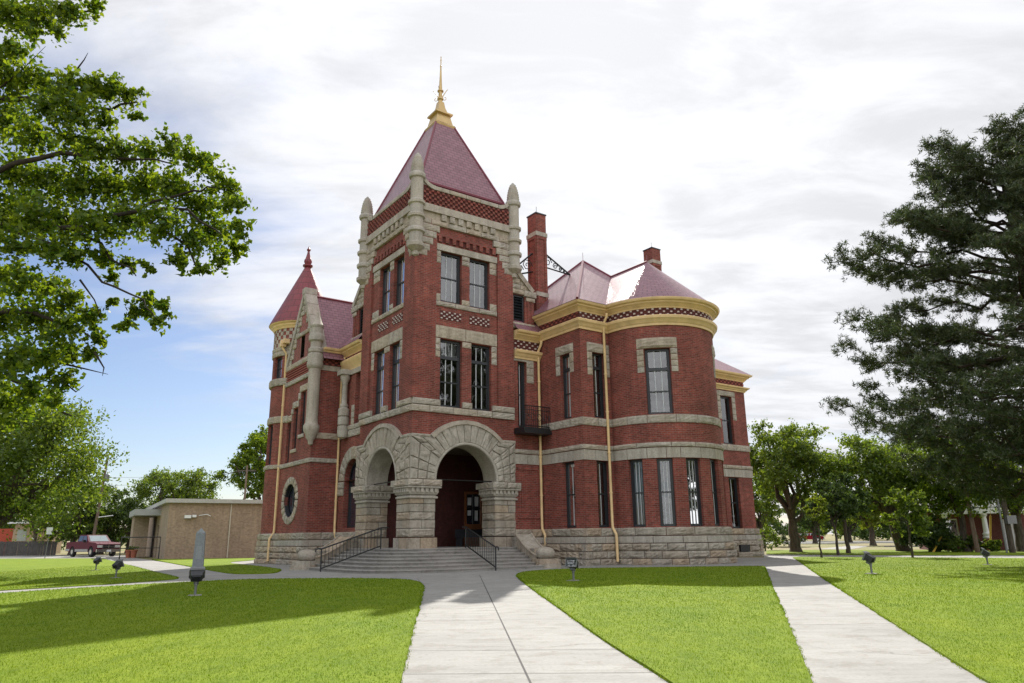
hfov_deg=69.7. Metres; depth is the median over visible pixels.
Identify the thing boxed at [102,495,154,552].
shade tree
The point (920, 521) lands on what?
young tree
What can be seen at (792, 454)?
shade tree
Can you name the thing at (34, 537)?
shade tree
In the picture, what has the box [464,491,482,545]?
entrance door
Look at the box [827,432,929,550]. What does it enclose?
shade tree
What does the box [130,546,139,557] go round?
flower pot
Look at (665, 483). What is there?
window
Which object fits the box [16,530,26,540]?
window
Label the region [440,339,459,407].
window
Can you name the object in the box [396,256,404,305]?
window
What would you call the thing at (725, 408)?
window
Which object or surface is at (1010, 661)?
lawn
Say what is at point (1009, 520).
utility pole
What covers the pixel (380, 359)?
window
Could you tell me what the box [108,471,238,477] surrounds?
overhead wire
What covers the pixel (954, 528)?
window
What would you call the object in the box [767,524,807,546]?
bush
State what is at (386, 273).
window
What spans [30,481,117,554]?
shade tree
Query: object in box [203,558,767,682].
walkway
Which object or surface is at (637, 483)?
window
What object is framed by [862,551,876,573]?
floodlight
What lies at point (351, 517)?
window
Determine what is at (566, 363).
window
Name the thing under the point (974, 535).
utility pole
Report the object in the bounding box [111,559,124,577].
floodlight
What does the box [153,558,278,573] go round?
building lawn
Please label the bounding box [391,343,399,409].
window
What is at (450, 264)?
window
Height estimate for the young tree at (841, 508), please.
5.663 m
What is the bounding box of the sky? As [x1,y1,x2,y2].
[0,0,1023,542]
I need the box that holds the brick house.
[909,485,1023,549]
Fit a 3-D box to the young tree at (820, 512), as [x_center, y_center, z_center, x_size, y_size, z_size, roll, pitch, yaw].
[18.626,11.178,44.635,1.616,4.020,1.773,-1,-15,0]
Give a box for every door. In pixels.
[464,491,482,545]
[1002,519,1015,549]
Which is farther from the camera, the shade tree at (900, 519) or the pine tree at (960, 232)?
the shade tree at (900, 519)
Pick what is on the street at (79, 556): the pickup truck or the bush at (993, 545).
the pickup truck
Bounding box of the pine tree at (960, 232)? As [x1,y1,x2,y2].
[818,103,1023,509]
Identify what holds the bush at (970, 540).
on the lawn at (854, 552)
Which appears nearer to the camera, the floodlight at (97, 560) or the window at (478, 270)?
the floodlight at (97, 560)
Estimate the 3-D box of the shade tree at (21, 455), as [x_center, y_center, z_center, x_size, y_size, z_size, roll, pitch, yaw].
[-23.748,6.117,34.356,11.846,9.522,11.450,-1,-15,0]
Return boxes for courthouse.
[254,57,764,573]
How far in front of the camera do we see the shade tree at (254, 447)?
89.42 m
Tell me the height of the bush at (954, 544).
1.284 m
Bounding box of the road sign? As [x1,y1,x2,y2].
[45,527,52,556]
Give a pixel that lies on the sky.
(741, 142)
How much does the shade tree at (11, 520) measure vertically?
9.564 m
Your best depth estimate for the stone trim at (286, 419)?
46.92 m
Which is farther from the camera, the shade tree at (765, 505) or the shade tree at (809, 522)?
the shade tree at (809, 522)
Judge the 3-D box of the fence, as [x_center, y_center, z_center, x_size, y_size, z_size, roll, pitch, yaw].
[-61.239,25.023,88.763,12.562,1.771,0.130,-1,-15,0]
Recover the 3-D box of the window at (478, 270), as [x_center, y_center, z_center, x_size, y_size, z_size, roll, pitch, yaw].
[-2.175,-3.111,41.949,1.350,2.900,0.820,10,-18,-34]
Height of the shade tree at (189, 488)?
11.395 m
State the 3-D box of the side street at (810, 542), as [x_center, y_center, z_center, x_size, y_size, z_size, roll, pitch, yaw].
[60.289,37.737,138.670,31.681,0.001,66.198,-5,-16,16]
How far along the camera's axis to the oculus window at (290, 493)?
46.03 m
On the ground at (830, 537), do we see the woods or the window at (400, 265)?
the woods
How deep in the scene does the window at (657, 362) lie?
39.79 m
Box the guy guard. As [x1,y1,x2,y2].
[989,504,991,550]
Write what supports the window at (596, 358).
in the courthouse
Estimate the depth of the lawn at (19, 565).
36.04 m
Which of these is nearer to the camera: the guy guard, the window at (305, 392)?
the window at (305, 392)
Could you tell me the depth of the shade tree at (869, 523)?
88.46 m
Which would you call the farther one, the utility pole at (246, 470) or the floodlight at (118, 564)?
the utility pole at (246, 470)
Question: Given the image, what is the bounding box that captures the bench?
[455,529,491,546]
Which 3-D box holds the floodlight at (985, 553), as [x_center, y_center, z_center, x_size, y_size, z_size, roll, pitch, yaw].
[20.556,9.315,31.894,0.366,0.724,0.390,-13,-19,38]
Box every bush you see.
[757,523,783,550]
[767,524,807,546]
[894,514,962,551]
[939,536,969,551]
[963,535,982,551]
[980,538,1002,551]
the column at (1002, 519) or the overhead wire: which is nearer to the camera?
the column at (1002, 519)
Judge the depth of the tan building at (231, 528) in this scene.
64.38 m
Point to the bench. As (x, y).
(459, 534)
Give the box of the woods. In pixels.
[3,517,911,549]
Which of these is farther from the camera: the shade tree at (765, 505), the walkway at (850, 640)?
the shade tree at (765, 505)
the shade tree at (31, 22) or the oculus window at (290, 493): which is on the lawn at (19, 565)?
the shade tree at (31, 22)
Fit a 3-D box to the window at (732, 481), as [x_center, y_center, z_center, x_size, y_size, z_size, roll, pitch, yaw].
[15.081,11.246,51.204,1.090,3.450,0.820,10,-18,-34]
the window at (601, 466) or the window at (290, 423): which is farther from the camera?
the window at (290, 423)
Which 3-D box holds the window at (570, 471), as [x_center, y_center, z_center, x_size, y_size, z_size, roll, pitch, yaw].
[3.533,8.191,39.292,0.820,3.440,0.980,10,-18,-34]
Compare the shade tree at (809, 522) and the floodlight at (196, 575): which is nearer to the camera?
the floodlight at (196, 575)
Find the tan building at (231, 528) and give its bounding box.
[129,498,262,558]
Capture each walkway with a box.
[0,579,189,592]
[103,558,238,580]
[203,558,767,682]
[756,556,986,682]
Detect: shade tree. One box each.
[0,0,257,437]
[0,377,132,545]
[0,498,51,528]
[2,473,79,551]
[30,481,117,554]
[69,483,144,553]
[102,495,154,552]
[125,465,222,506]
[209,424,267,499]
[747,417,846,551]
[752,475,800,545]
[782,490,838,542]
[818,517,875,541]
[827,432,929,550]
[846,494,898,545]
[858,501,921,530]
[870,484,933,502]
[896,438,996,551]
[937,434,1023,551]
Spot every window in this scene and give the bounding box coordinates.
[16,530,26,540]
[269,425,272,464]
[276,357,281,377]
[282,485,296,516]
[287,423,290,462]
[294,409,297,448]
[302,392,305,432]
[347,461,357,527]
[375,350,383,414]
[382,266,389,313]
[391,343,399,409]
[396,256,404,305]
[440,252,459,303]
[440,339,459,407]
[469,259,487,309]
[471,344,488,410]
[518,362,524,426]
[563,355,570,418]
[566,462,575,527]
[592,353,603,417]
[597,461,608,526]
[630,459,645,526]
[645,349,672,413]
[657,458,675,525]
[686,458,702,525]
[710,460,719,525]
[720,396,732,443]
[728,477,740,527]
[948,519,958,535]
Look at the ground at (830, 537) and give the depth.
90.91 m
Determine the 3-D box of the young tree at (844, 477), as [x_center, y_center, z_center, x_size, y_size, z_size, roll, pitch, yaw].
[24.781,12.702,54.480,4.052,6.027,3.838,-1,-15,0]
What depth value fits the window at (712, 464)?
38.78 m
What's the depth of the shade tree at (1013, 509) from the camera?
52.07 m
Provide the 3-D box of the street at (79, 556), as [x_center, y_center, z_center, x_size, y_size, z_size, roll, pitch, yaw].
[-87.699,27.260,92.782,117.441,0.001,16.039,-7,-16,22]
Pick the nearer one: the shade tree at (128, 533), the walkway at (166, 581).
the walkway at (166, 581)
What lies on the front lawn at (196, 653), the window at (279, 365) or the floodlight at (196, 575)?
the floodlight at (196, 575)
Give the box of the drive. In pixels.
[821,546,867,548]
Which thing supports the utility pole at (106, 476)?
on the ground at (830, 537)
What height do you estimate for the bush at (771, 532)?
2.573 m
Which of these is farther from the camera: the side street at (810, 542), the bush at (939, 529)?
the side street at (810, 542)
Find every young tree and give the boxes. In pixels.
[800,492,829,557]
[802,472,864,554]
[814,472,871,552]
[880,486,932,557]
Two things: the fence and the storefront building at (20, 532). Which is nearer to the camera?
the fence
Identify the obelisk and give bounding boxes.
[192,528,205,570]
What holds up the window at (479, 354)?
in the courthouse
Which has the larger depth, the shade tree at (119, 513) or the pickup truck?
the shade tree at (119, 513)
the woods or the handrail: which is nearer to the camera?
the handrail
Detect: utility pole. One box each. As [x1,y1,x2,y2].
[92,459,112,534]
[238,465,255,498]
[959,460,979,551]
[994,463,1016,552]
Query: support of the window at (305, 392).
in the courthouse
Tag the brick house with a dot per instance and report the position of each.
(982, 527)
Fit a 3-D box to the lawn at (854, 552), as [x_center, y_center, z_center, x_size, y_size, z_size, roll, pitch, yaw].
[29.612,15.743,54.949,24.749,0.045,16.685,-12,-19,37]
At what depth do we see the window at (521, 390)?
41.93 m
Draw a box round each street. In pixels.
[0,555,125,557]
[768,541,893,543]
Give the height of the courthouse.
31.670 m
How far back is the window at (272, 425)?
49.14 m
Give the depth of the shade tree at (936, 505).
54.19 m
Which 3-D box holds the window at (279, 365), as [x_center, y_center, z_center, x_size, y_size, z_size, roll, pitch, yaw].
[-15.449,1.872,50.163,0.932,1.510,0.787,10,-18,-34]
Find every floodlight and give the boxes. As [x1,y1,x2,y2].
[93,556,101,569]
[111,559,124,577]
[188,567,204,595]
[565,557,580,580]
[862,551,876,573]
[980,548,992,564]
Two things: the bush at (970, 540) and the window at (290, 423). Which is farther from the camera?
the bush at (970, 540)
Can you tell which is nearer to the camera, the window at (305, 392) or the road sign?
the window at (305, 392)
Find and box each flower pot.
[125,546,133,557]
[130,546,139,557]
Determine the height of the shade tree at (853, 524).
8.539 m
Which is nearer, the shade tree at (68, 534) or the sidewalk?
the sidewalk
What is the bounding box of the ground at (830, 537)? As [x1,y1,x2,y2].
[0,534,924,560]
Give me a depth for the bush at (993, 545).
53.10 m
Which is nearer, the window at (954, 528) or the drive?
the window at (954, 528)
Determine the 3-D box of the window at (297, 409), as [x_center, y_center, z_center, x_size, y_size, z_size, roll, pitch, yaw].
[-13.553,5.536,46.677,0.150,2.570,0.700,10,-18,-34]
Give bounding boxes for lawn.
[0,558,177,590]
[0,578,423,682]
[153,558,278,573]
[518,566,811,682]
[766,550,1023,554]
[793,557,1023,682]
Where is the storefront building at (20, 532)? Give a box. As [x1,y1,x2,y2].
[0,522,61,554]
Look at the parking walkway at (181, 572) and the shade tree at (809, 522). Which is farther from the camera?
the shade tree at (809, 522)
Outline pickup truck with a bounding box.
[65,535,119,556]
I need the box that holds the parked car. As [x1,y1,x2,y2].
[800,533,824,541]
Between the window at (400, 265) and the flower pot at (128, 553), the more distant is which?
the flower pot at (128, 553)
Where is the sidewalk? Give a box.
[764,555,1023,557]
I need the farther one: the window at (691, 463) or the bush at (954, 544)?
the bush at (954, 544)
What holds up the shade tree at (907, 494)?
on the ground at (830, 537)
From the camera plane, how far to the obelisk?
29.30 m
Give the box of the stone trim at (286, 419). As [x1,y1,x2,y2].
[283,383,307,422]
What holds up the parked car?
on the side street at (810, 542)
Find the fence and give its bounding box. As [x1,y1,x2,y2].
[0,541,57,555]

